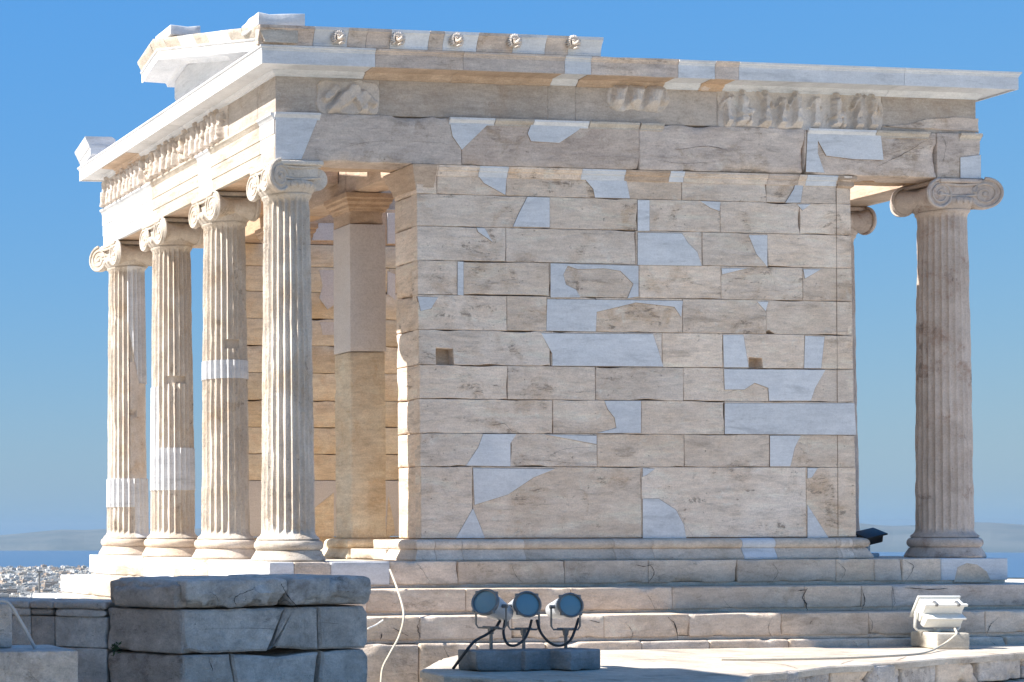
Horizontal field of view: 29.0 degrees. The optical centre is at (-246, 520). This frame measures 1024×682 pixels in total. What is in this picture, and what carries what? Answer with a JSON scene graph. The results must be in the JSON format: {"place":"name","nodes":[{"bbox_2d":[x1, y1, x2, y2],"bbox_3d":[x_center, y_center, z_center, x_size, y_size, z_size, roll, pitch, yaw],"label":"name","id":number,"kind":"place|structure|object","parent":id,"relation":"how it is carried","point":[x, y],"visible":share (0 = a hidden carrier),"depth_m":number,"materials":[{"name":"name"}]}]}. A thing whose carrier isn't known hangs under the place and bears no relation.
{"place":"outdoors","nodes":[
{"label":"outdoors","id":0,"kind":"place"},
{"bbox_2d":[108,574,370,681],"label":"marble pier","id":1,"kind":"structure","parent":0,"point":[265,628],"depth_m":12.78,"materials":[{"name":"grey stone"}]},
{"bbox_2d":[111,641,121,655],"bbox_3d":[2.800,0.991,12.813,0.087,0.126,0.082,-1,0,45],"label":"wild plant","id":2,"kind":"object","parent":1,"relation":"in","point":[115,648],"visible":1,"depth_m":12.83,"materials":[{"name":"green plant"}]},
{"bbox_2d":[0,522,1023,552],"bbox_3d":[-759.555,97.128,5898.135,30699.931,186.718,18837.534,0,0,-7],"label":"hills","id":3,"kind":"structure","parent":0,"point":[1002,537],"depth_m":11386.45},
{"bbox_2d":[0,551,1023,577],"bbox_3d":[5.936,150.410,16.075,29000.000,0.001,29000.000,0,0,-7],"label":"sea","id":4,"kind":"structure","parent":0,"point":[1015,563],"depth_m":8422.79,"materials":[{"name":"blue liquid"}]},
{"bbox_2d":[0,0,1023,534],"label":"sky","id":5,"kind":"structure","parent":0,"point":[70,71],"materials":[{"name":"blue"}]},
{"bbox_2d":[420,644,1023,681],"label":"paving","id":6,"kind":"structure","parent":0,"point":[677,665],"depth_m":14.56,"materials":[{"name":"stone"}]},
{"bbox_2d":[458,589,521,670],"bbox_3d":[6.226,0.914,13.996,0.501,0.689,0.374,0,0,-7],"label":"floodlight","id":7,"kind":"object","parent":6,"relation":"on","point":[490,603],"visible":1,"depth_m":13.89,"materials":[{"name":"metal"}]},
{"bbox_2d":[452,620,500,669],"bbox_3d":[6.129,1.046,13.967,0.463,0.414,0.132,0,0,-11],"label":"power cable","id":8,"kind":"object","parent":7,"relation":"attached to","point":[470,646],"visible":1,"depth_m":13.92,"materials":[{"name":"black rubber"}]},
{"bbox_2d":[502,619,532,646],"bbox_3d":[6.469,0.946,14.002,0.350,0.228,0.177,0,0,-7],"label":"power cable","id":9,"kind":"object","parent":7,"relation":"attached to","point":[522,640],"visible":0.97,"depth_m":13.96,"materials":[{"name":"black rubber"}]},
{"bbox_2d":[504,591,552,670],"bbox_3d":[6.525,0.926,14.114,0.457,0.664,0.462,0,0,-27],"label":"floodlight","id":10,"kind":"object","parent":6,"relation":"on","point":[526,604],"visible":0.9,"depth_m":14.01,"materials":[{"name":"metal"}]},
{"bbox_2d":[546,593,599,670],"bbox_3d":[6.881,0.932,14.107,0.459,0.650,0.458,0,0,-31],"label":"floodlight","id":11,"kind":"object","parent":6,"relation":"on","point":[569,605],"visible":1,"depth_m":13.99,"materials":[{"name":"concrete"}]},
{"bbox_2d":[535,618,578,646],"bbox_3d":[6.861,0.946,14.079,0.415,0.242,0.124,0,0,-7],"label":"power cable","id":12,"kind":"object","parent":11,"relation":"attached to","point":[553,644],"visible":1,"depth_m":14.03,"materials":[{"name":"black rubber"}]},
{"bbox_2d":[721,628,957,660],"bbox_3d":[10.304,1.149,15.376,3.346,0.210,0.397,0,0,-23],"label":"power cable","id":13,"kind":"object","parent":6,"relation":"on","point":[877,656],"visible":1,"depth_m":15.02,"materials":[{"name":"white plastic"}]},
{"bbox_2d":[909,596,968,648],"bbox_3d":[11.702,0.996,16.361,0.454,0.517,0.401,0,0,3],"label":"floodlight","id":14,"kind":"object","parent":6,"relation":"on","point":[936,611],"visible":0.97,"depth_m":16.28,"materials":[{"name":"metal"}]},
{"bbox_2d":[1005,578,1023,582],"bbox_3d":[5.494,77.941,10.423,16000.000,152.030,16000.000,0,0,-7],"label":"ground","id":15,"kind":"structure","parent":0,"point":[1019,580],"depth_m":4753.06,"materials":[{"name":"white stone"}]},
{"bbox_2d":[0,587,6,593],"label":"apartment building","id":16,"kind":"structure","parent":15,"relation":"on","point":[3,590],"depth_m":3331.57,"materials":[{"name":"white concrete"}]},
{"bbox_2d":[0,593,8,596],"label":"apartment building","id":17,"kind":"structure","parent":15,"relation":"on","point":[3,595],"depth_m":3249.19,"materials":[{"name":"white concrete"}]},
{"bbox_2d":[1,583,11,587],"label":"apartment building","id":18,"kind":"structure","parent":15,"relation":"on","point":[5,585],"depth_m":3960.50,"materials":[{"name":"white concrete"}]},
{"bbox_2d":[6,586,16,593],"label":"apartment building","id":19,"kind":"structure","parent":15,"relation":"on","point":[10,590],"depth_m":3374.41,"materials":[{"name":"white concrete"}]},
{"bbox_2d":[0,645,77,681],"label":"marble block","id":20,"kind":"structure","parent":15,"relation":"on","point":[39,663],"depth_m":9.97,"materials":[{"name":"grey stone"}]},
{"bbox_2d":[0,602,11,647],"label":"marble block","id":21,"kind":"structure","parent":20,"relation":"on","point":[5,625],"depth_m":10.20,"materials":[{"name":"grey stone"}]},
{"bbox_2d":[0,599,36,648],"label":"cable","id":22,"kind":"object","parent":20,"relation":"on","point":[11,606],"visible":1,"depth_m":10.11,"materials":[{"name":"grey plastic"}]},
{"bbox_2d":[36,571,42,592],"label":"lamp post","id":23,"kind":"object","parent":15,"relation":"on","point":[38,572],"visible":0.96,"depth_m":59.96,"materials":[{"name":"metal"}]},
{"bbox_2d":[0,564,90,584],"bbox_3d":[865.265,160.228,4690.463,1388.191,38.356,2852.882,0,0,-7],"label":"city buildings","id":24,"kind":"structure","parent":15,"relation":"on","point":[19,574],"depth_m":5113.82,"materials":[{"name":"white concrete"}]},
{"bbox_2d":[41,582,50,587],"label":"apartment building","id":25,"kind":"structure","parent":15,"relation":"on","point":[45,584],"depth_m":3919.98,"materials":[{"name":"white concrete"}]},
{"bbox_2d":[40,588,52,592],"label":"apartment building","id":26,"kind":"structure","parent":15,"relation":"on","point":[46,590],"depth_m":3371.35,"materials":[{"name":"white concrete"}]},
{"bbox_2d":[0,597,120,681],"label":"parapet wall","id":27,"kind":"structure","parent":15,"relation":"on","point":[82,627],"depth_m":13.15,"materials":[{"name":"grey stone"}]},
{"bbox_2d":[33,12,1023,681],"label":"greek temple","id":28,"kind":"structure","parent":15,"relation":"on","point":[545,318],"depth_m":17.30,"materials":[{"name":"stone"}]},
{"bbox_2d":[380,569,404,681],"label":"hanging cable","id":29,"kind":"object","parent":28,"relation":"hanging from","point":[397,639],"visible":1,"depth_m":15.86,"materials":[{"name":"white plastic"}]},
{"bbox_2d":[856,528,887,556],"bbox_3d":[12.251,0.234,18.174,0.269,0.326,0.193,0,0,-7],"label":"floodlight","id":30,"kind":"object","parent":28,"relation":"on","point":[873,535],"visible":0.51,"depth_m":18.14,"materials":[{"name":"black paint"}]},
{"bbox_2d":[422,659,1023,681],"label":"rock ledge","id":31,"kind":"object","parent":15,"relation":"on","point":[1004,671],"visible":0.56,"depth_m":15.05,"materials":[{"name":"grey stone"}]}
]}

